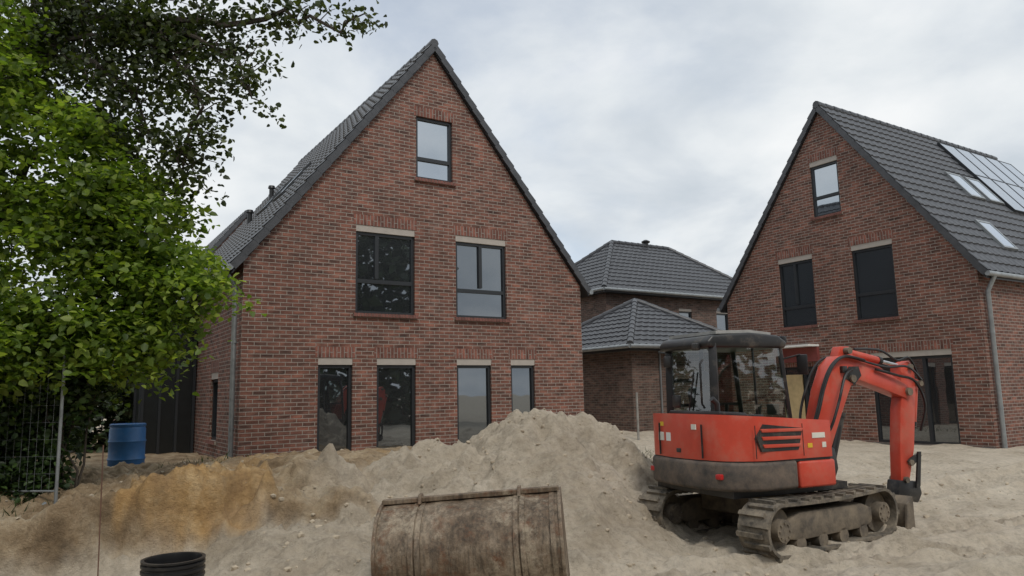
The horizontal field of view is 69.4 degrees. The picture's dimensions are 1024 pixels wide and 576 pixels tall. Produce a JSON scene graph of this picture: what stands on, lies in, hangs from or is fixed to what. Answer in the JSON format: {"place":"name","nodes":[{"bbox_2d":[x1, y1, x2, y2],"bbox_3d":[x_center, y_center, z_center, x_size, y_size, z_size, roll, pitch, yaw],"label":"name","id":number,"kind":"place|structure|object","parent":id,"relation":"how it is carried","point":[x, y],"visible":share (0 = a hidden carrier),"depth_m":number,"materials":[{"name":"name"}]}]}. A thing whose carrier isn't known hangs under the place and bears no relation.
{"place":"outdoors","nodes":[
{"label":"outdoors","id":0,"kind":"place"},
{"bbox_2d":[184,45,429,290],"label":"roof tiles","id":1,"kind":"object","parent":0,"point":[229,250],"visible":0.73,"depth_m":18.21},
{"bbox_2d":[272,161,310,201],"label":"roof window frame","id":2,"kind":"object","parent":1,"relation":"in","point":[291,183],"visible":0.59,"depth_m":18.91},
{"bbox_2d":[0,408,1023,575],"bbox_3d":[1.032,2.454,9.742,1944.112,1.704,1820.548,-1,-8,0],"label":"ground","id":3,"kind":"structure","parent":0,"point":[223,516],"depth_m":8.51,"materials":[{"name":"sand"}]},
{"bbox_2d":[0,342,66,503],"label":"construction fence","id":4,"kind":"object","parent":3,"relation":"on","point":[55,490],"visible":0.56,"depth_m":8.81,"materials":[{"name":"metal"}]},
{"bbox_2d":[0,346,122,502],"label":"ivy shrub","id":5,"kind":"object","parent":3,"relation":"on","point":[15,437],"visible":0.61,"depth_m":9.08,"materials":[{"name":"green plant"}]},
{"bbox_2d":[4,291,133,452],"bbox_3d":[-11.363,2.852,19.523,9.479,5.979,2.759,0,-8,-8],"label":"hedge","id":6,"kind":"object","parent":3,"relation":"on","point":[123,412],"visible":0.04,"depth_m":19.11,"materials":[{"name":"green plant"}]},
{"bbox_2d":[97,445,103,575],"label":"thin rod","id":7,"kind":"object","parent":3,"relation":"on","point":[100,511],"visible":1,"depth_m":7.66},
{"bbox_2d":[107,423,145,466],"bbox_3d":[-6.643,2.781,12.755,0.600,0.880,0.600,-1,-8,0],"label":"blue barrel","id":8,"kind":"object","parent":3,"relation":"on","point":[126,442],"visible":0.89,"depth_m":12.54,"materials":[{"name":"plastic"}]},
{"bbox_2d":[0,0,266,420],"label":"maple tree","id":9,"kind":"object","parent":3,"relation":"on","point":[96,211],"visible":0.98,"depth_m":9.29,"materials":[{"name":"green plant"}]},
{"bbox_2d":[124,305,196,453],"bbox_3d":[-9.886,2.854,20.407,1.350,4.210,5.750,4,-10,-32],"label":"dark annex","id":10,"kind":"object","parent":3,"relation":"on","point":[150,417],"visible":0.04,"depth_m":18.05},
{"bbox_2d":[129,312,197,453],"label":"dark annex bars","id":11,"kind":"object","parent":10,"relation":"attached to","point":[140,406],"visible":0.17,"depth_m":18.06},
{"bbox_2d":[140,551,205,575],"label":"corrugated pipe","id":12,"kind":"object","parent":3,"relation":"on","point":[188,563],"visible":1,"depth_m":6.80,"materials":[{"name":"black plastic"}]},
{"bbox_2d":[0,0,387,231],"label":"oak tree","id":13,"kind":"object","parent":3,"relation":"on","point":[121,27],"visible":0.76,"depth_m":10.14,"materials":[{"name":"green plant"}]},
{"bbox_2d":[188,262,243,458],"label":"side wall","id":14,"kind":"structure","parent":3,"relation":"on","point":[218,348],"depth_m":16.16,"materials":[{"name":"red brick"}]},
{"bbox_2d":[211,379,217,440],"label":"window frame","id":15,"kind":"object","parent":14,"relation":"attached to","point":[213,409],"visible":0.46,"depth_m":16.82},
{"bbox_2d":[228,272,237,456],"bbox_3d":[-5.603,1.908,14.580,0.283,4.564,0.100,4,-10,-32],"label":"downpipe","id":16,"kind":"object","parent":14,"relation":"attached to","point":[232,382],"visible":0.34,"depth_m":14.61,"materials":[{"name":"metal"}]},
{"bbox_2d":[207,218,245,260],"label":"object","id":17,"kind":"structure","parent":3,"relation":"on","point":[227,238],"depth_m":33.18,"materials":[{"name":"red brick"}]},
{"bbox_3d":[-14.490,0.101,37.070,8.940,5.892,9.180,4,-10,-32],"label":"roof","id":18,"kind":"object","parent":17,"relation":"on","visible":0},
{"bbox_2d":[212,213,246,251],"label":"verge tiles","id":19,"kind":"object","parent":18,"relation":"attached to","point":[229,232],"visible":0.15,"depth_m":33.13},
{"bbox_2d":[0,446,653,516],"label":"weeds","id":20,"kind":"object","parent":3,"relation":"on","point":[158,468],"visible":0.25,"depth_m":8.81,"materials":[{"name":"green plant"}]},
{"bbox_2d":[238,54,583,456],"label":"front wall","id":21,"kind":"structure","parent":3,"relation":"on","point":[299,274],"depth_m":16.78,"materials":[{"name":"red brick"}]},
{"bbox_2d":[317,365,351,450],"bbox_3d":[-3.743,2.704,15.500,0.750,2.170,0.070,4,-10,-32],"label":"window frame","id":22,"kind":"object","parent":21,"relation":"attached to","point":[349,367],"visible":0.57,"depth_m":15.61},
{"bbox_2d":[319,368,347,451],"bbox_3d":[-3.751,2.706,15.513,0.750,2.170,0.001,4,-10,-32],"label":"window glass","id":23,"kind":"object","parent":22,"relation":"in","point":[333,405],"visible":0.6,"depth_m":15.54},
{"bbox_2d":[318,358,351,364],"bbox_3d":[-3.751,1.551,15.639,0.746,0.146,0.100,4,-10,-32],"label":"roller shutter box","id":24,"kind":"object","parent":21,"relation":"attached to","point":[334,361],"visible":1,"depth_m":15.59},
{"bbox_2d":[315,346,355,357],"bbox_3d":[-3.720,1.356,15.612,0.870,0.230,0.001,4,-10,-32],"label":"soldier course","id":25,"kind":"object","parent":21,"relation":"attached to","point":[334,352],"visible":1,"depth_m":15.60,"materials":[{"name":"brick"}]},
{"bbox_2d":[355,231,413,314],"bbox_3d":[-2.854,-0.303,16.541,1.410,1.820,0.073,4,-10,-32],"label":"window frame","id":26,"kind":"object","parent":21,"relation":"attached to","point":[376,260],"visible":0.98,"depth_m":16.51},
{"bbox_2d":[357,235,409,312],"bbox_3d":[-2.863,-0.301,16.555,1.410,1.820,0.001,4,-10,-32],"label":"window glass","id":27,"kind":"object","parent":26,"relation":"in","point":[394,259],"visible":0.8,"depth_m":16.57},
{"bbox_2d":[354,214,416,230],"bbox_3d":[-2.829,-1.478,16.630,1.530,0.230,0.001,4,-10,-32],"label":"soldier course","id":28,"kind":"object","parent":21,"relation":"attached to","point":[370,220],"visible":1,"depth_m":16.62,"materials":[{"name":"brick"}]},
{"bbox_2d":[356,224,414,236],"bbox_3d":[-2.859,-1.283,16.656,1.406,0.146,0.100,4,-10,-32],"label":"roller shutter box","id":29,"kind":"object","parent":21,"relation":"attached to","point":[384,230],"visible":1,"depth_m":16.61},
{"bbox_2d":[353,313,417,318],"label":"brick sill","id":30,"kind":"structure","parent":21,"relation":"attached to","point":[373,315],"depth_m":16.27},
{"bbox_2d":[186,51,588,301],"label":"roof slab","id":31,"kind":"structure","parent":21,"relation":"on","point":[583,293],"depth_m":18.43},
{"bbox_2d":[298,39,438,163],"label":"ridge caps","id":32,"kind":"object","parent":31,"relation":"attached to","point":[434,42],"visible":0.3,"depth_m":20.34,"materials":[{"name":"tile"}]},
{"bbox_2d":[230,44,590,292],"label":"verge tiles","id":33,"kind":"object","parent":31,"relation":"attached to","point":[270,225],"visible":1,"depth_m":17.23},
{"bbox_2d":[376,365,414,447],"bbox_3d":[-2.571,2.785,16.244,0.930,2.170,0.070,4,-10,-32],"label":"window frame","id":34,"kind":"object","parent":21,"relation":"attached to","point":[412,367],"visible":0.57,"depth_m":16.41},
{"bbox_2d":[378,368,410,447],"bbox_3d":[-2.579,2.787,16.256,0.930,2.170,0.001,4,-10,-32],"label":"window glass","id":35,"kind":"object","parent":34,"relation":"in","point":[394,416],"visible":0.6,"depth_m":16.28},
{"bbox_2d":[374,347,417,357],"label":"soldier course","id":36,"kind":"object","parent":21,"relation":"attached to","point":[379,352],"visible":1,"depth_m":16.34,"materials":[{"name":"brick"}]},
{"bbox_2d":[377,358,415,364],"bbox_3d":[-2.579,1.632,16.383,0.926,0.146,0.100,4,-10,-32],"label":"roller shutter box","id":37,"kind":"object","parent":21,"relation":"attached to","point":[396,361],"visible":1,"depth_m":16.34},
{"bbox_2d":[416,116,451,181],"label":"window frame","id":38,"kind":"object","parent":21,"relation":"attached to","point":[448,163],"visible":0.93,"depth_m":17.67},
{"bbox_2d":[418,120,447,180],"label":"window glass","id":39,"kind":"object","parent":38,"relation":"in","point":[432,140],"visible":0.8,"depth_m":17.65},
{"bbox_2d":[414,106,453,122],"bbox_3d":[-1.853,-4.148,17.675,1.080,0.230,0.001,4,-10,-32],"label":"soldier course","id":40,"kind":"object","parent":21,"relation":"attached to","point":[433,114],"visible":1,"depth_m":17.66,"materials":[{"name":"brick"}]},
{"bbox_2d":[414,177,455,186],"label":"brick sill","id":41,"kind":"structure","parent":21,"relation":"attached to","point":[432,181],"depth_m":17.39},
{"bbox_2d":[457,365,490,438],"bbox_3d":[-0.911,2.901,17.297,0.930,2.170,0.070,4,-10,-32],"label":"window frame","id":42,"kind":"object","parent":21,"relation":"attached to","point":[488,388],"visible":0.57,"depth_m":17.49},
{"bbox_2d":[458,368,487,442],"bbox_3d":[-0.919,2.903,17.310,0.930,2.170,0.001,4,-10,-32],"label":"window glass","id":43,"kind":"object","parent":42,"relation":"in","point":[472,392],"visible":0.6,"depth_m":17.34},
{"bbox_2d":[455,349,492,358],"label":"soldier course","id":44,"kind":"object","parent":21,"relation":"attached to","point":[473,353],"visible":1,"depth_m":17.41,"materials":[{"name":"brick"}]},
{"bbox_2d":[457,359,490,364],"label":"lintel","id":45,"kind":"structure","parent":21,"relation":"attached to","point":[473,361],"depth_m":17.39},
{"bbox_2d":[453,225,507,240],"bbox_3d":[-0.751,-1.334,17.948,1.520,0.230,0.001,4,-10,-32],"label":"soldier course","id":46,"kind":"object","parent":21,"relation":"attached to","point":[479,232],"visible":1,"depth_m":17.93,"materials":[{"name":"brick"}]},
{"bbox_2d":[456,235,504,246],"bbox_3d":[-0.781,-1.139,17.975,1.396,0.146,0.100,4,-10,-32],"label":"roller shutter box","id":47,"kind":"object","parent":21,"relation":"attached to","point":[477,240],"visible":1,"depth_m":17.92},
{"bbox_2d":[456,242,505,318],"bbox_3d":[-0.776,-0.159,17.860,1.400,1.820,0.073,4,-10,-32],"label":"window frame","id":48,"kind":"object","parent":21,"relation":"attached to","point":[480,247],"visible":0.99,"depth_m":17.90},
{"bbox_2d":[457,245,501,316],"bbox_3d":[-0.785,-0.157,17.873,1.400,1.820,0.001,4,-10,-32],"label":"window glass","id":49,"kind":"object","parent":48,"relation":"in","point":[474,304],"visible":0.8,"depth_m":17.86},
{"bbox_2d":[454,317,509,322],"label":"brick sill","id":50,"kind":"structure","parent":21,"relation":"attached to","point":[482,319],"depth_m":17.58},
{"bbox_2d":[508,350,536,358],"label":"soldier course","id":51,"kind":"object","parent":21,"relation":"attached to","point":[522,354],"visible":1,"depth_m":18.14,"materials":[{"name":"brick"}]},
{"bbox_2d":[511,365,533,411],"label":"window frame","id":52,"kind":"object","parent":21,"relation":"attached to","point":[531,380],"visible":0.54,"depth_m":18.21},
{"bbox_2d":[512,368,530,413],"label":"window glass","id":53,"kind":"object","parent":52,"relation":"in","point":[521,389],"visible":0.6,"depth_m":18.12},
{"bbox_2d":[371,485,569,575],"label":"excavator bucket","id":54,"kind":"object","parent":3,"relation":"on","point":[519,531],"visible":1,"depth_m":6.56,"materials":[{"name":"metal"}]},
{"bbox_2d":[0,408,1017,575],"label":"soil clods","id":55,"kind":"object","parent":3,"relation":"on","point":[299,535],"visible":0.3,"depth_m":8.85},
{"bbox_2d":[580,293,605,322],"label":"side wall","id":56,"kind":"structure","parent":3,"relation":"on","point":[593,306],"depth_m":31.55,"materials":[{"name":"brick"}]},
{"bbox_2d":[582,351,634,431],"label":"side wall","id":57,"kind":"structure","parent":3,"relation":"on","point":[608,386],"depth_m":24.91,"materials":[{"name":"brick"}]},
{"bbox_2d":[606,293,728,329],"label":"front wall","id":58,"kind":"structure","parent":3,"relation":"on","point":[704,311],"depth_m":33.18,"materials":[{"name":"brick"}]},
{"bbox_2d":[582,348,660,354],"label":"fascia","id":59,"kind":"structure","parent":58,"relation":"attached to","point":[625,349],"depth_m":24.26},
{"bbox_2d":[582,344,660,351],"bbox_3d":[4.715,2.431,27.852,6.440,0.140,6.440,4,-10,-32],"label":"gutter","id":60,"kind":"object","parent":59,"relation":"attached to","point":[610,347],"visible":0.17,"depth_m":24.05,"materials":[{"name":"metal"}]},
{"bbox_2d":[581,298,720,343],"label":"hip caps","id":61,"kind":"object","parent":59,"relation":"on","point":[631,326],"visible":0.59,"depth_m":27.57,"materials":[{"name":"tile"}]},
{"bbox_2d":[581,302,631,347],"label":"roof tiles","id":62,"kind":"object","parent":61,"relation":"attached to","point":[610,328],"visible":0.63,"depth_m":26.37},
{"bbox_2d":[634,302,711,343],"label":"roof tiles","id":63,"kind":"object","parent":61,"relation":"attached to","point":[654,326],"visible":0.61,"depth_m":26.27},
{"bbox_2d":[582,290,722,300],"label":"fascia","id":64,"kind":"structure","parent":58,"relation":"attached to","point":[651,295],"depth_m":31.92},
{"bbox_2d":[575,240,732,286],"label":"hip caps","id":65,"kind":"object","parent":64,"relation":"on","point":[610,243],"visible":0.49,"depth_m":35.67,"materials":[{"name":"tile"}]},
{"bbox_2d":[576,245,608,288],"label":"roof tiles","id":66,"kind":"object","parent":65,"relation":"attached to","point":[591,268],"visible":0.41,"depth_m":33.61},
{"bbox_2d":[607,243,730,295],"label":"roof tiles","id":67,"kind":"object","parent":65,"relation":"attached to","point":[643,268],"visible":0.91,"depth_m":34.33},
{"bbox_2d":[591,287,723,298],"bbox_3d":[6.409,0.793,36.112,10.940,0.140,7.240,4,-10,-32],"label":"gutter","id":68,"kind":"object","parent":64,"relation":"attached to","point":[654,292],"visible":0.25,"depth_m":31.74,"materials":[{"name":"metal"}]},
{"bbox_2d":[631,351,733,431],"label":"front wall","id":69,"kind":"structure","parent":3,"relation":"on","point":[645,376],"depth_m":24.68,"materials":[{"name":"brick"}]},
{"bbox_2d":[638,330,926,561],"bbox_3d":[3.679,1.883,9.850,4.108,2.594,2.243,4,-10,-34],"label":"excavator","id":70,"kind":"object","parent":3,"relation":"on","point":[769,486],"visible":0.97,"depth_m":8.91,"materials":[{"name":"metal"}]},
{"bbox_2d":[727,114,996,448],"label":"front wall","id":71,"kind":"structure","parent":3,"relation":"on","point":[937,285],"depth_m":20.70,"materials":[{"name":"red brick"}]},
{"bbox_2d":[776,245,812,259],"bbox_3d":[8.555,-1.061,22.444,0.001,0.230,1.320,4,-10,-32],"label":"soldier course","id":72,"kind":"object","parent":71,"relation":"attached to","point":[795,252],"visible":1,"depth_m":22.42,"materials":[{"name":"brick"}]},
{"bbox_2d":[778,254,811,264],"bbox_3d":[8.613,-0.870,22.451,0.100,0.146,1.196,4,-10,-32],"label":"roller shutter box","id":73,"kind":"object","parent":71,"relation":"attached to","point":[795,259],"visible":1,"depth_m":22.40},
{"bbox_2d":[774,347,819,362],"bbox_3d":[8.499,2.010,22.110,0.120,0.420,1.500,4,-10,-32],"label":"door canopy panel","id":74,"kind":"object","parent":71,"relation":"attached to","point":[812,353],"visible":0.71,"depth_m":22.00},
{"bbox_2d":[779,259,816,327],"bbox_3d":[8.659,0.182,22.317,0.073,1.970,1.200,4,-10,-32],"label":"window frame","id":75,"kind":"object","parent":71,"relation":"attached to","point":[794,264],"visible":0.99,"depth_m":22.41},
{"bbox_2d":[782,262,815,325],"bbox_3d":[8.673,0.183,22.326,0.001,1.970,1.200,4,-10,-32],"label":"window glass","id":76,"kind":"object","parent":75,"relation":"in","point":[806,297],"visible":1,"depth_m":22.30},
{"bbox_2d":[785,366,817,409],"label":"window frame","id":77,"kind":"object","parent":71,"relation":"attached to","point":[805,381],"visible":0.07,"depth_m":21.86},
{"bbox_2d":[785,375,805,418],"bbox_3d":[8.480,3.533,22.160,0.050,1.850,0.660,4,-10,-32],"label":"door leaf","id":78,"kind":"object","parent":77,"relation":"attached to","point":[795,386],"visible":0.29,"depth_m":22.12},
{"bbox_2d":[786,368,816,413],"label":"window glass","id":79,"kind":"object","parent":77,"relation":"in","point":[792,372],"depth_m":21.89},
{"bbox_2d":[806,147,837,163],"bbox_3d":[9.146,-3.920,21.825,0.001,0.230,1.030,4,-10,-32],"label":"soldier course","id":80,"kind":"object","parent":71,"relation":"attached to","point":[822,154],"visible":1,"depth_m":21.81,"materials":[{"name":"brick"}]},
{"bbox_2d":[810,160,840,216],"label":"window frame","id":81,"kind":"object","parent":71,"relation":"attached to","point":[815,198],"visible":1,"depth_m":21.91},
{"bbox_2d":[814,163,839,215],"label":"window glass","id":82,"kind":"object","parent":81,"relation":"in","point":[825,180],"visible":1,"depth_m":21.75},
{"bbox_2d":[848,229,892,245],"bbox_3d":[9.872,-1.379,20.403,0.001,0.230,1.320,4,-10,-32],"label":"soldier course","id":83,"kind":"object","parent":71,"relation":"attached to","point":[877,236],"visible":1,"depth_m":20.38,"materials":[{"name":"brick"}]},
{"bbox_2d":[851,238,891,250],"bbox_3d":[9.930,-1.188,20.410,0.100,0.146,1.196,4,-10,-32],"label":"roller shutter box","id":84,"kind":"object","parent":71,"relation":"attached to","point":[871,244],"visible":1,"depth_m":20.37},
{"bbox_2d":[720,108,1023,312],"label":"roof slab","id":85,"kind":"structure","parent":71,"relation":"on","point":[724,310],"depth_m":22.59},
{"bbox_2d":[718,106,986,309],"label":"verge tiles","id":86,"kind":"object","parent":85,"relation":"attached to","point":[952,240],"visible":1,"depth_m":21.02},
{"bbox_2d":[812,101,997,159],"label":"ridge caps","id":87,"kind":"object","parent":85,"relation":"attached to","point":[815,104],"visible":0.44,"depth_m":24.00,"materials":[{"name":"tile"}]},
{"bbox_2d":[819,104,1023,273],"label":"roof tiles","id":88,"kind":"object","parent":85,"relation":"on","point":[915,166],"visible":0.72,"depth_m":21.24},
{"bbox_2d":[944,171,985,199],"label":"roof window frame","id":89,"kind":"object","parent":88,"relation":"in","point":[964,189],"visible":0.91,"depth_m":22.32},
{"bbox_2d":[950,174,981,196],"bbox_3d":[13.774,-3.113,22.490,0.710,0.832,0.621,4,-10,-32],"label":"roof window pane","id":90,"kind":"object","parent":89,"relation":"in","point":[965,185],"visible":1,"depth_m":22.49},
{"bbox_2d":[937,142,990,178],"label":"solar panel frame","id":91,"kind":"object","parent":85,"relation":"on","point":[969,171],"visible":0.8,"depth_m":24.54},
{"bbox_2d":[940,143,988,177],"bbox_3d":[15.101,-4.260,24.731,0.974,1.392,1.032,4,-10,-32],"label":"solar panel pane","id":92,"kind":"object","parent":91,"relation":"on","point":[966,162],"visible":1,"depth_m":24.72,"materials":[{"name":"grey"}]},
{"bbox_2d":[955,147,1003,181],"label":"solar panel frame","id":93,"kind":"object","parent":85,"relation":"on","point":[981,162],"visible":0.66,"depth_m":25.40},
{"bbox_2d":[956,148,1002,181],"bbox_3d":[15.960,-4.200,25.277,0.974,1.392,1.032,4,-10,-32],"label":"solar panel pane","id":94,"kind":"object","parent":93,"relation":"on","point":[980,165],"visible":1,"depth_m":25.27,"materials":[{"name":"grey"}]},
{"bbox_2d":[963,176,1004,204],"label":"roof window frame","id":95,"kind":"object","parent":85,"relation":"in","point":[981,192],"visible":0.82,"depth_m":22.94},
{"bbox_2d":[969,179,999,200],"bbox_3d":[14.744,-3.046,23.105,0.710,0.832,0.621,4,-10,-32],"label":"roof window pane","id":96,"kind":"object","parent":95,"relation":"in","point":[983,189],"visible":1,"depth_m":23.11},
{"bbox_2d":[969,151,1019,186],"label":"solar panel frame","id":97,"kind":"object","parent":85,"relation":"on","point":[994,165],"visible":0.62,"depth_m":26.04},
{"bbox_2d":[972,153,1017,185],"bbox_3d":[16.820,-4.140,25.823,0.974,1.392,1.032,4,-10,-32],"label":"solar panel pane","id":98,"kind":"object","parent":97,"relation":"on","point":[994,169],"visible":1,"depth_m":25.81,"materials":[{"name":"grey"}]},
{"bbox_2d":[985,276,1007,447],"bbox_3d":[11.644,1.965,17.626,0.110,4.595,0.294,4,-10,-32],"label":"downpipe","id":99,"kind":"object","parent":85,"relation":"attached to","point":[995,361],"visible":0.76,"depth_m":17.69,"materials":[{"name":"metal"}]},
{"bbox_2d":[974,219,1018,250],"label":"roof window frame","id":100,"kind":"object","parent":85,"relation":"in","point":[990,234],"visible":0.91,"depth_m":19.92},
{"bbox_2d":[980,222,1014,246],"bbox_3d":[13.162,-1.443,20.094,0.660,0.792,0.592,4,-10,-32],"label":"roof window pane","id":101,"kind":"object","parent":100,"relation":"in","point":[1001,238],"visible":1,"depth_m":20.09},
{"bbox_2d":[974,174,1023,213],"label":"solar panel frame","id":102,"kind":"object","parent":85,"relation":"on","point":[1009,206],"visible":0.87,"depth_m":23.39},
{"bbox_2d":[978,176,1023,210],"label":"solar panel pane","id":103,"kind":"object","parent":102,"relation":"on","point":[1003,194],"visible":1,"depth_m":23.68,"materials":[{"name":"grey"}]},
{"bbox_2d":[985,270,1023,279],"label":"gutter","id":104,"kind":"object","parent":85,"relation":"attached to","point":[1003,274],"visible":1,"depth_m":18.05,"materials":[{"name":"metal"}]},
{"bbox_2d":[852,244,898,319],"bbox_3d":[9.977,-0.136,20.277,0.071,1.970,1.200,4,-10,-32],"label":"window frame","id":105,"kind":"object","parent":71,"relation":"attached to","point":[858,295],"visible":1,"depth_m":20.43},
{"bbox_2d":[855,247,896,317],"bbox_3d":[9.990,-0.135,20.285,0.001,1.970,1.200,4,-10,-32],"label":"window glass","id":106,"kind":"object","parent":105,"relation":"in","point":[874,270],"visible":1,"depth_m":20.28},
{"bbox_2d":[867,339,952,352],"bbox_3d":[10.352,1.529,19.329,0.001,0.230,2.270,4,-10,-32],"label":"soldier course","id":107,"kind":"object","parent":71,"relation":"attached to","point":[921,345],"visible":1,"depth_m":19.21,"materials":[{"name":"brick"}]},
{"bbox_2d":[870,348,951,357],"bbox_3d":[10.410,1.720,19.336,0.100,0.146,2.146,4,-10,-32],"label":"roller shutter box","id":108,"kind":"object","parent":71,"relation":"attached to","point":[922,353],"visible":0.79,"depth_m":19.14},
{"bbox_2d":[874,355,960,444],"bbox_3d":[10.458,2.901,19.184,0.073,2.230,2.150,4,-10,-32],"label":"window frame","id":109,"kind":"object","parent":71,"relation":"attached to","point":[928,400],"visible":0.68,"depth_m":18.89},
{"bbox_2d":[878,357,958,442],"bbox_3d":[10.472,2.902,19.193,0.001,2.230,2.150,4,-10,-32],"label":"window glass","id":110,"kind":"object","parent":109,"relation":"in","point":[943,406],"visible":0.4,"depth_m":18.76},
{"bbox_2d":[977,270,1023,448],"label":"side wall","id":111,"kind":"structure","parent":3,"relation":"on","point":[1007,297],"depth_m":18.25,"materials":[{"name":"red brick"}]},
{"bbox_2d":[0,0,1023,314],"label":"sky","id":112,"kind":"structure","parent":0,"point":[674,124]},
{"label":"solar panel frame","id":113,"kind":"object","parent":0,"visible":0},
{"bbox_2d":[993,180,1023,206],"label":"solar panel pane","id":114,"kind":"object","parent":113,"relation":"in","point":[1018,198],"visible":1,"depth_m":24.39,"materials":[{"name":"grey"}]},
{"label":"solar panel frame","id":115,"kind":"object","parent":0,"visible":0},
{"bbox_2d":[986,157,1023,186],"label":"solar panel pane","id":116,"kind":"object","parent":115,"relation":"on","point":[1008,173],"visible":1,"depth_m":26.41,"materials":[{"name":"grey"}]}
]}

